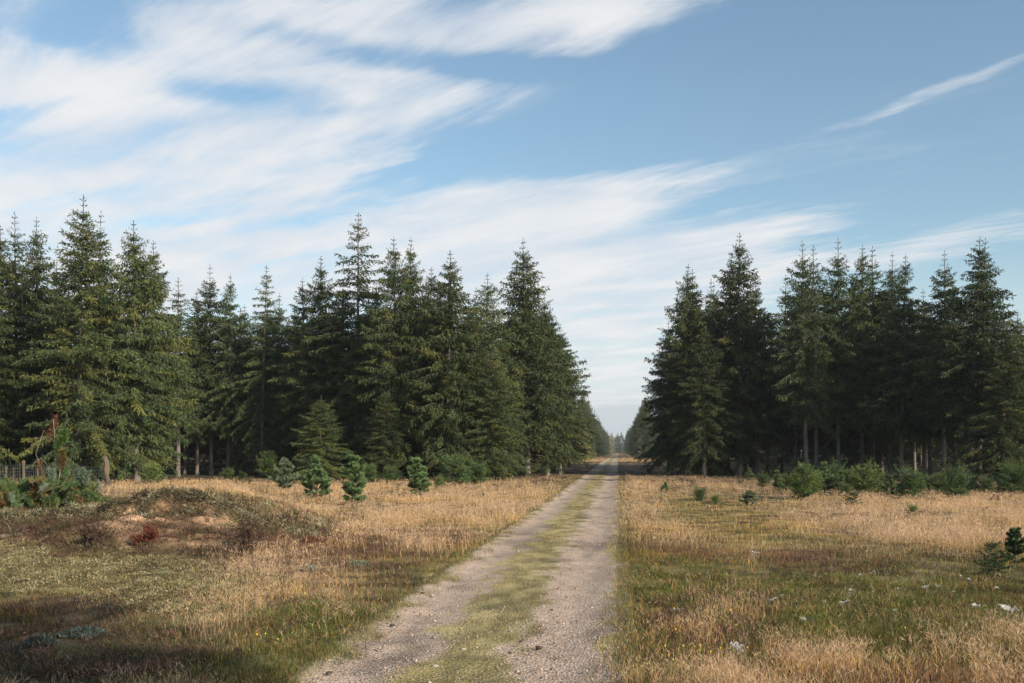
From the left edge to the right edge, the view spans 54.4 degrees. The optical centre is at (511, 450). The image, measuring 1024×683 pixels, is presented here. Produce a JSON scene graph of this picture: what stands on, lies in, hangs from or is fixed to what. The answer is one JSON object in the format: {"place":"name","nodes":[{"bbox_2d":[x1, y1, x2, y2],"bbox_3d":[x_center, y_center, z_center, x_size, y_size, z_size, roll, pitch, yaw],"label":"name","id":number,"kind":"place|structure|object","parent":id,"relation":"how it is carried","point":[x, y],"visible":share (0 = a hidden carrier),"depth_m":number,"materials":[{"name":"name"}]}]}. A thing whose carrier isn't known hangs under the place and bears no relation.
{"place":"outdoors","nodes":[
{"label":"outdoors","id":0,"kind":"place"},
{"bbox_2d":[271,453,642,682],"bbox_3d":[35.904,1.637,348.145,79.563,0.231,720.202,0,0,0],"label":"road","id":1,"kind":"structure","parent":0,"point":[602,507],"depth_m":10.69,"materials":[{"name":"grey gravel"}]},
{"bbox_2d":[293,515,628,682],"bbox_3d":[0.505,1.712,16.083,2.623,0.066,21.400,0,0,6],"label":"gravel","id":2,"kind":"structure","parent":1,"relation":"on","point":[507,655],"depth_m":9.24,"materials":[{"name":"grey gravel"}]},
{"bbox_2d":[0,452,1023,682],"bbox_3d":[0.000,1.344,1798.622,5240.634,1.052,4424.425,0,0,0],"label":"ground","id":3,"kind":"structure","parent":0,"point":[205,475],"depth_m":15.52,"materials":[{"name":"brown plant"}]},
{"bbox_2d":[1,213,33,477],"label":"spruce tree","id":4,"kind":"object","parent":3,"relation":"on","point":[16,251],"visible":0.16,"depth_m":59.87,"materials":[{"name":"green plant"}]},
{"bbox_2d":[0,226,43,479],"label":"spruce tree","id":5,"kind":"object","parent":3,"relation":"on","point":[6,270],"visible":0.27,"depth_m":57.81,"materials":[{"name":"green plant"}]},
{"bbox_2d":[0,256,44,475],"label":"spruce tree","id":6,"kind":"object","parent":3,"relation":"on","point":[10,381],"visible":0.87,"depth_m":54.52,"materials":[{"name":"green plant"}]},
{"bbox_2d":[0,216,71,479],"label":"spruce tree","id":7,"kind":"object","parent":3,"relation":"on","point":[36,271],"visible":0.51,"depth_m":56.50,"materials":[{"name":"green plant"}]},
{"bbox_2d":[22,632,59,647],"bbox_3d":[-4.053,1.619,8.586,0.293,0.141,0.290,0,0,0],"label":"lichen cushion","id":8,"kind":"object","parent":3,"relation":"on","point":[41,638],"visible":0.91,"depth_m":8.54,"materials":[{"name":"grey plant"}]},
{"bbox_2d":[10,264,84,475],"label":"spruce tree","id":9,"kind":"object","parent":3,"relation":"on","point":[56,287],"visible":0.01,"depth_m":59.72,"materials":[{"name":"green plant"}]},
{"bbox_2d":[0,413,109,510],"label":"pine bush","id":10,"kind":"object","parent":3,"relation":"on","point":[24,493],"visible":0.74,"depth_m":25.78,"materials":[{"name":"green plant"}]},
{"bbox_2d":[0,456,111,489],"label":"wire fence","id":11,"kind":"object","parent":3,"relation":"on","point":[106,470],"visible":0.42,"depth_m":43.98,"materials":[{"name":"grey"}]},
{"bbox_2d":[12,194,146,483],"bbox_3d":[-22.567,-5.452,52.002,6.822,16.058,6.674,0,0,-10],"label":"spruce tree","id":12,"kind":"object","parent":3,"relation":"on","point":[81,354],"visible":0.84,"depth_m":51.55,"materials":[{"name":"green plant"}]},
{"bbox_2d":[54,624,107,639],"bbox_3d":[-4.004,1.668,9.245,0.497,0.121,0.384,0,0,0],"label":"lichen cushion","id":13,"kind":"object","parent":3,"relation":"on","point":[79,632],"visible":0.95,"depth_m":9.17,"materials":[{"name":"grey plant"}]},
{"bbox_2d":[65,211,119,464],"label":"spruce tree","id":14,"kind":"object","parent":3,"relation":"on","point":[98,327],"visible":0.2,"depth_m":54.06,"materials":[{"name":"green plant"}]},
{"bbox_2d":[77,515,115,547],"bbox_3d":[-6.752,1.324,16.063,0.493,0.567,0.763,0,0,37],"label":"dead shrub","id":15,"kind":"object","parent":3,"relation":"on","point":[90,538],"visible":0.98,"depth_m":16.06,"materials":[{"name":"brown plant"}]},
{"bbox_2d":[74,220,202,481],"bbox_3d":[-20.715,-5.240,54.208,6.691,14.751,6.759,0,0,0],"label":"spruce tree","id":16,"kind":"object","parent":3,"relation":"on","point":[138,341],"visible":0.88,"depth_m":53.94,"materials":[{"name":"green plant"}]},
{"bbox_2d":[128,523,160,546],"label":"dead shrub","id":17,"kind":"object","parent":3,"relation":"on","point":[150,532],"visible":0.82,"depth_m":16.09,"materials":[{"name":"brown plant"}]},
{"bbox_2d":[138,459,165,483],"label":"bush","id":18,"kind":"object","parent":3,"relation":"on","point":[148,473],"visible":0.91,"depth_m":50.79,"materials":[{"name":"green plant"}]},
{"bbox_2d":[102,240,203,478],"bbox_3d":[-20.900,-5.119,57.743,5.439,14.277,5.150,0,0,1],"label":"spruce tree","id":19,"kind":"object","parent":3,"relation":"on","point":[169,318],"visible":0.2,"depth_m":57.71,"materials":[{"name":"green plant"}]},
{"bbox_2d":[0,485,340,626],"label":"moss","id":20,"kind":"object","parent":3,"relation":"on","point":[54,569],"visible":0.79,"depth_m":13.34,"materials":[{"name":"green plant"}]},
{"bbox_2d":[162,277,207,476],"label":"spruce tree","id":21,"kind":"object","parent":3,"relation":"on","point":[189,418],"visible":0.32,"depth_m":63.87,"materials":[{"name":"green plant"}]},
{"bbox_2d":[165,317,218,474],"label":"spruce tree","id":22,"kind":"object","parent":3,"relation":"on","point":[185,460],"visible":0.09,"depth_m":72.15,"materials":[{"name":"green plant"}]},
{"bbox_2d":[174,294,225,474],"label":"spruce tree","id":23,"kind":"object","parent":3,"relation":"on","point":[197,439],"visible":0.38,"depth_m":69.47,"materials":[{"name":"green plant"}]},
{"bbox_2d":[172,329,232,473],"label":"spruce tree","id":24,"kind":"object","parent":3,"relation":"on","point":[190,453],"visible":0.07,"depth_m":74.75,"materials":[{"name":"green plant"}]},
{"bbox_2d":[182,264,241,474],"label":"spruce tree","id":25,"kind":"object","parent":3,"relation":"on","point":[208,315],"visible":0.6,"depth_m":69.37,"materials":[{"name":"green plant"}]},
{"bbox_2d":[184,275,264,468],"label":"spruce tree","id":26,"kind":"object","parent":3,"relation":"on","point":[230,326],"visible":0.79,"depth_m":68.78,"materials":[{"name":"green plant"}]},
{"bbox_2d":[214,304,265,473],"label":"spruce tree","id":27,"kind":"object","parent":3,"relation":"on","point":[237,447],"visible":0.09,"depth_m":73.69,"materials":[{"name":"green plant"}]},
{"bbox_2d":[219,513,270,551],"bbox_3d":[-4.318,1.353,16.241,0.674,0.651,0.734,0,0,22],"label":"dead shrub","id":28,"kind":"object","parent":3,"relation":"on","point":[244,533],"visible":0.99,"depth_m":16.20,"materials":[{"name":"brown plant"}]},
{"bbox_2d":[228,293,284,470],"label":"spruce tree","id":29,"kind":"object","parent":3,"relation":"on","point":[240,453],"visible":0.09,"depth_m":70.92,"materials":[{"name":"green plant"}]},
{"bbox_2d":[220,266,295,475],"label":"spruce tree","id":30,"kind":"object","parent":3,"relation":"on","point":[261,406],"visible":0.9,"depth_m":67.01,"materials":[{"name":"green plant"}]},
{"bbox_2d":[256,450,278,477],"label":"bush","id":31,"kind":"object","parent":3,"relation":"on","point":[268,463],"visible":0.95,"depth_m":63.44,"materials":[{"name":"green plant"}]},
{"bbox_2d":[246,293,291,475],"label":"spruce tree","id":32,"kind":"object","parent":3,"relation":"on","point":[281,311],"visible":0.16,"depth_m":69.72,"materials":[{"name":"green plant"}]},
{"bbox_2d":[264,307,302,475],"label":"spruce tree","id":33,"kind":"object","parent":3,"relation":"on","point":[290,449],"visible":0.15,"depth_m":68.51,"materials":[{"name":"green plant"}]},
{"bbox_2d":[268,457,301,489],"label":"pine sapling","id":34,"kind":"object","parent":3,"relation":"on","point":[283,478],"visible":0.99,"depth_m":41.51,"materials":[{"name":"green plant"}]},
{"bbox_2d":[265,277,318,448],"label":"spruce tree","id":35,"kind":"object","parent":3,"relation":"on","point":[293,329],"visible":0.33,"depth_m":65.34,"materials":[{"name":"green plant"}]},
{"bbox_2d":[271,256,354,463],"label":"spruce tree","id":36,"kind":"object","parent":3,"relation":"on","point":[320,298],"visible":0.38,"depth_m":63.77,"materials":[{"name":"green plant"}]},
{"bbox_2d":[300,454,332,499],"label":"pine sapling","id":37,"kind":"object","parent":3,"relation":"on","point":[313,471],"visible":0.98,"depth_m":33.71,"materials":[{"name":"green plant"}]},
{"bbox_2d":[289,395,355,483],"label":"spruce tree","id":38,"kind":"object","parent":3,"relation":"on","point":[321,425],"visible":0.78,"depth_m":51.75,"materials":[{"name":"green plant"}]},
{"bbox_2d":[293,281,370,478],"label":"spruce tree","id":39,"kind":"object","parent":3,"relation":"on","point":[329,386],"visible":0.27,"depth_m":62.41,"materials":[{"name":"green plant"}]},
{"bbox_2d":[302,212,390,467],"bbox_3d":[-9.053,-6.458,62.257,7.388,16.902,8.059,0,0,17],"label":"spruce tree","id":40,"kind":"object","parent":3,"relation":"on","point":[359,295],"visible":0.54,"depth_m":61.50,"materials":[{"name":"green plant"}]},
{"bbox_2d":[340,454,367,505],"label":"pine sapling","id":41,"kind":"object","parent":3,"relation":"on","point":[354,473],"visible":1,"depth_m":30.51,"materials":[{"name":"green plant"}]},
{"bbox_2d":[360,458,381,482],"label":"bush","id":42,"kind":"object","parent":3,"relation":"on","point":[369,471],"visible":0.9,"depth_m":51.66,"materials":[{"name":"green plant"}]},
{"bbox_2d":[333,283,413,475],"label":"spruce tree","id":43,"kind":"object","parent":3,"relation":"on","point":[355,360],"visible":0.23,"depth_m":60.50,"materials":[{"name":"green plant"}]},
{"bbox_2d":[357,389,414,480],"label":"spruce tree","id":44,"kind":"object","parent":3,"relation":"on","point":[383,455],"visible":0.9,"depth_m":55.78,"materials":[{"name":"green plant"}]},
{"bbox_2d":[381,463,402,481],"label":"bush","id":45,"kind":"object","parent":3,"relation":"on","point":[390,473],"visible":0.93,"depth_m":52.64,"materials":[{"name":"green plant"}]},
{"bbox_2d":[344,239,445,478],"bbox_3d":[-6.657,-5.287,57.995,5.790,14.508,5.574,0,0,39],"label":"spruce tree","id":46,"kind":"object","parent":3,"relation":"on","point":[381,334],"visible":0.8,"depth_m":57.53,"materials":[{"name":"green plant"}]},
{"bbox_2d":[370,240,442,479],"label":"spruce tree","id":47,"kind":"object","parent":3,"relation":"on","point":[412,273],"visible":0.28,"depth_m":58.65,"materials":[{"name":"green plant"}]},
{"bbox_2d":[406,456,432,495],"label":"pine sapling","id":48,"kind":"object","parent":3,"relation":"on","point":[418,480],"visible":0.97,"depth_m":36.76,"materials":[{"name":"green plant"}]},
{"bbox_2d":[415,267,457,475],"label":"spruce tree","id":49,"kind":"object","parent":3,"relation":"on","point":[431,284],"visible":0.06,"depth_m":64.02,"materials":[{"name":"green plant"}]},
{"bbox_2d":[390,251,507,478],"bbox_3d":[-3.631,-4.699,57.284,6.413,13.686,6.529,0,0,-35],"label":"spruce tree","id":50,"kind":"object","parent":3,"relation":"on","point":[447,416],"visible":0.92,"depth_m":56.47,"materials":[{"name":"green plant"}]},
{"bbox_2d":[431,447,473,485],"bbox_3d":[-2.873,0.860,48.722,1.899,2.232,1.901,0,0,33],"label":"bush","id":51,"kind":"object","parent":3,"relation":"on","point":[455,470],"visible":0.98,"depth_m":48.38,"materials":[{"name":"green plant"}]},
{"bbox_2d":[427,303,507,477],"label":"spruce tree","id":52,"kind":"object","parent":3,"relation":"on","point":[477,348],"visible":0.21,"depth_m":58.39,"materials":[{"name":"green plant"}]},
{"bbox_2d":[464,455,488,484],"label":"bush","id":53,"kind":"object","parent":3,"relation":"on","point":[478,473],"visible":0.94,"depth_m":49.97,"materials":[{"name":"green plant"}]},
{"bbox_2d":[458,351,530,480],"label":"spruce tree","id":54,"kind":"object","parent":3,"relation":"on","point":[493,403],"visible":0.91,"depth_m":56.66,"materials":[{"name":"green plant"}]},
{"bbox_2d":[466,273,528,473],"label":"spruce tree","id":55,"kind":"object","parent":3,"relation":"on","point":[494,336],"visible":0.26,"depth_m":60.79,"materials":[{"name":"green plant"}]},
{"bbox_2d":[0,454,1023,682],"bbox_3d":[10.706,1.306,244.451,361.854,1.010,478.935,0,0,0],"label":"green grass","id":56,"kind":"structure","parent":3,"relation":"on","point":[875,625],"depth_m":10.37,"materials":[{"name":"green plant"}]},
{"bbox_2d":[0,457,1023,682],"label":"heather","id":57,"kind":"object","parent":3,"relation":"on","point":[52,521],"visible":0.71,"depth_m":13.57,"materials":[{"name":"plant"}]},
{"bbox_2d":[489,338,540,476],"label":"spruce tree","id":58,"kind":"object","parent":3,"relation":"on","point":[505,359],"visible":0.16,"depth_m":63.68,"materials":[{"name":"green plant"}]},
{"bbox_2d":[499,311,537,470],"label":"spruce tree","id":59,"kind":"object","parent":3,"relation":"on","point":[512,327],"visible":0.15,"depth_m":65.51,"materials":[{"name":"green plant"}]},
{"bbox_2d":[491,238,586,475],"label":"spruce tree","id":60,"kind":"object","parent":3,"relation":"on","point":[528,341],"visible":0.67,"depth_m":65.47,"materials":[{"name":"green plant"}]},
{"bbox_2d":[515,295,585,475],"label":"spruce tree","id":61,"kind":"object","parent":3,"relation":"on","point":[547,464],"visible":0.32,"depth_m":68.71,"materials":[{"name":"green plant"}]},
{"bbox_2d":[541,327,594,473],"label":"spruce tree","id":62,"kind":"object","parent":3,"relation":"on","point":[573,447],"visible":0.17,"depth_m":72.57,"materials":[{"name":"green plant"}]},
{"bbox_2d":[633,403,655,456],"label":"spruce tree","id":63,"kind":"object","parent":3,"relation":"on","point":[643,432],"visible":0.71,"depth_m":233.99,"materials":[{"name":"green plant"}]},
{"bbox_2d":[638,322,680,468],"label":"spruce tree","id":64,"kind":"object","parent":3,"relation":"on","point":[649,420],"visible":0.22,"depth_m":77.84,"materials":[{"name":"green plant"}]},
{"bbox_2d":[634,263,731,475],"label":"spruce tree","id":65,"kind":"object","parent":3,"relation":"on","point":[683,327],"visible":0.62,"depth_m":69.40,"materials":[{"name":"green plant"}]},
{"bbox_2d":[671,269,712,474],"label":"spruce tree","id":66,"kind":"object","parent":3,"relation":"on","point":[693,465],"visible":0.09,"depth_m":70.84,"materials":[{"name":"green plant"}]},
{"bbox_2d":[659,315,732,474],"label":"spruce tree","id":67,"kind":"object","parent":3,"relation":"on","point":[698,469],"visible":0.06,"depth_m":70.77,"materials":[{"name":"green plant"}]},
{"bbox_2d":[669,325,748,475],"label":"spruce tree","id":68,"kind":"object","parent":3,"relation":"on","point":[707,393],"visible":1,"depth_m":66.55,"materials":[{"name":"green plant"}]},
{"bbox_2d":[707,252,744,474],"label":"spruce tree","id":69,"kind":"object","parent":3,"relation":"on","point":[727,472],"visible":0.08,"depth_m":70.84,"materials":[{"name":"green plant"}]},
{"bbox_2d":[668,233,787,475],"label":"spruce tree","id":70,"kind":"object","parent":3,"relation":"on","point":[744,322],"visible":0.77,"depth_m":68.31,"materials":[{"name":"green plant"}]},
{"bbox_2d":[705,295,752,473],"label":"spruce tree","id":71,"kind":"object","parent":3,"relation":"on","point":[710,324],"visible":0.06,"depth_m":72.77,"materials":[{"name":"green plant"}]},
{"bbox_2d":[726,282,788,474],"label":"spruce tree","id":72,"kind":"object","parent":3,"relation":"on","point":[774,362],"visible":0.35,"depth_m":69.33,"materials":[{"name":"green plant"}]},
{"bbox_2d":[758,325,799,473],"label":"spruce tree","id":73,"kind":"object","parent":3,"relation":"on","point":[771,442],"visible":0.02,"depth_m":73.73,"materials":[{"name":"green plant"}]},
{"bbox_2d":[769,275,800,472],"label":"spruce tree","id":74,"kind":"object","parent":3,"relation":"on","point":[778,315],"visible":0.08,"depth_m":75.84,"materials":[{"name":"green plant"}]},
{"bbox_2d":[760,294,827,473],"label":"spruce tree","id":75,"kind":"object","parent":3,"relation":"on","point":[791,430],"visible":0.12,"depth_m":69.74,"materials":[{"name":"green plant"}]},
{"bbox_2d":[763,241,843,465],"bbox_3d":[18.784,-5.865,64.244,5.003,15.664,5.860,0,0,21],"label":"spruce tree","id":76,"kind":"object","parent":3,"relation":"on","point":[798,396],"visible":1,"depth_m":63.92,"materials":[{"name":"green plant"}]},
{"bbox_2d":[788,460,819,498],"bbox_3d":[10.242,1.094,34.824,1.106,1.607,1.236,-1,-5,36],"label":"bush","id":77,"kind":"object","parent":3,"relation":"on","point":[801,483],"visible":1,"depth_m":34.70,"materials":[{"name":"green plant"}]},
{"bbox_2d":[771,336,855,471],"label":"spruce tree","id":78,"kind":"object","parent":3,"relation":"on","point":[800,448],"visible":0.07,"depth_m":70.32,"materials":[{"name":"green plant"}]},
{"bbox_2d":[799,245,840,472],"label":"spruce tree","id":79,"kind":"object","parent":3,"relation":"on","point":[815,436],"visible":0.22,"depth_m":65.87,"materials":[{"name":"green plant"}]},
{"bbox_2d":[785,280,859,468],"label":"spruce tree","id":80,"kind":"object","parent":3,"relation":"on","point":[830,447],"visible":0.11,"depth_m":69.61,"materials":[{"name":"green plant"}]},
{"bbox_2d":[817,461,839,491],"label":"pine sapling","id":81,"kind":"object","parent":3,"relation":"on","point":[829,480],"visible":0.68,"depth_m":39.96,"materials":[{"name":"green plant"}]},
{"bbox_2d":[797,239,883,466],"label":"spruce tree","id":82,"kind":"object","parent":3,"relation":"on","point":[843,383],"visible":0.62,"depth_m":65.48,"materials":[{"name":"green plant"}]},
{"bbox_2d":[821,276,893,470],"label":"spruce tree","id":83,"kind":"object","parent":3,"relation":"on","point":[850,442],"visible":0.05,"depth_m":70.62,"materials":[{"name":"green plant"}]},
{"bbox_2d":[824,244,897,471],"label":"spruce tree","id":84,"kind":"object","parent":3,"relation":"on","point":[862,367],"visible":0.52,"depth_m":66.85,"materials":[{"name":"green plant"}]},
{"bbox_2d":[848,458,881,493],"bbox_3d":[13.770,1.065,38.768,1.298,1.665,1.237,0,0,17],"label":"bush","id":85,"kind":"object","parent":3,"relation":"on","point":[862,482],"visible":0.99,"depth_m":38.69,"materials":[{"name":"green plant"}]},
{"bbox_2d":[841,246,904,471],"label":"spruce tree","id":86,"kind":"object","parent":3,"relation":"on","point":[874,293],"visible":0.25,"depth_m":67.86,"materials":[{"name":"green plant"}]},
{"bbox_2d":[844,280,910,473],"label":"spruce tree","id":87,"kind":"object","parent":3,"relation":"on","point":[883,449],"visible":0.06,"depth_m":69.51,"materials":[{"name":"green plant"}]},
{"bbox_2d":[844,254,913,475],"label":"spruce tree","id":88,"kind":"object","parent":3,"relation":"on","point":[893,281],"visible":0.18,"depth_m":66.72,"materials":[{"name":"green plant"}]},
{"bbox_2d":[855,256,947,477],"bbox_3d":[24.879,-5.303,63.066,5.808,14.510,5.079,0,0,29],"label":"spruce tree","id":89,"kind":"object","parent":3,"relation":"on","point":[903,380],"visible":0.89,"depth_m":62.78,"materials":[{"name":"green plant"}]},
{"bbox_2d":[881,307,933,472],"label":"spruce tree","id":90,"kind":"object","parent":3,"relation":"on","point":[914,461],"visible":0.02,"depth_m":68.88,"materials":[{"name":"green plant"}]},
{"bbox_2d":[894,464,926,498],"bbox_3d":[13.776,1.040,34.441,1.006,1.568,1.106,0,0,-2],"label":"bush","id":91,"kind":"object","parent":3,"relation":"on","point":[911,482],"visible":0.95,"depth_m":34.26,"materials":[{"name":"green plant"}]},
{"bbox_2d":[881,312,941,476],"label":"spruce tree","id":92,"kind":"object","parent":3,"relation":"on","point":[930,458],"visible":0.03,"depth_m":64.95,"materials":[{"name":"green plant"}]},
{"bbox_2d":[893,289,947,475],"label":"spruce tree","id":93,"kind":"object","parent":3,"relation":"on","point":[924,466],"visible":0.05,"depth_m":65.98,"materials":[{"name":"green plant"}]},
{"bbox_2d":[927,471,947,493],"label":"bush","id":94,"kind":"object","parent":3,"relation":"on","point":[936,485],"visible":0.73,"depth_m":39.15,"materials":[{"name":"green plant"}]},
{"bbox_2d":[904,250,972,476],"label":"spruce tree","id":95,"kind":"object","parent":3,"relation":"on","point":[944,283],"visible":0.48,"depth_m":60.90,"materials":[{"name":"green plant"}]},
{"bbox_2d":[912,281,977,472],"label":"spruce tree","id":96,"kind":"object","parent":3,"relation":"on","point":[953,443],"visible":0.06,"depth_m":62.89,"materials":[{"name":"green plant"}]},
{"bbox_2d":[938,456,972,498],"bbox_3d":[15.374,1.010,34.560,1.192,1.654,1.170,-2,-7,30],"label":"bush","id":97,"kind":"object","parent":3,"relation":"on","point":[957,480],"visible":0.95,"depth_m":34.51,"materials":[{"name":"green plant"}]},
{"bbox_2d":[900,237,1023,478],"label":"spruce tree","id":98,"kind":"object","parent":3,"relation":"on","point":[969,388],"visible":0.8,"depth_m":56.51,"materials":[{"name":"green plant"}]},
{"bbox_2d":[951,239,1006,479],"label":"spruce tree","id":99,"kind":"object","parent":3,"relation":"on","point":[993,300],"visible":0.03,"depth_m":58.63,"materials":[{"name":"green plant"}]},
{"bbox_2d":[950,304,1023,480],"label":"spruce tree","id":100,"kind":"object","parent":3,"relation":"on","point":[1001,432],"visible":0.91,"depth_m":54.51,"materials":[{"name":"green plant"}]},
{"bbox_2d":[974,540,1014,577],"bbox_3d":[6.663,1.532,13.775,0.452,0.603,0.522,0,0,-2],"label":"bush","id":101,"kind":"object","parent":3,"relation":"on","point":[990,561],"visible":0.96,"depth_m":13.74,"materials":[{"name":"green plant"}]},
{"bbox_2d":[982,311,1023,478],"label":"spruce tree","id":102,"kind":"object","parent":3,"relation":"on","point":[1020,440],"visible":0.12,"depth_m":60.04,"materials":[{"name":"green plant"}]},
{"bbox_2d":[992,453,1023,495],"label":"bush","id":103,"kind":"object","parent":3,"relation":"on","point":[1011,476],"visible":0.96,"depth_m":38.07,"materials":[{"name":"green plant"}]},
{"bbox_2d":[999,527,1023,562],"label":"pine sapling","id":104,"kind":"object","parent":3,"relation":"on","point":[1013,543],"visible":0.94,"depth_m":15.24,"materials":[{"name":"green plant"}]},
{"bbox_2d":[0,0,1023,450],"label":"sky","id":105,"kind":"structure","parent":0,"point":[628,144],"materials":[{"name":"blue"}]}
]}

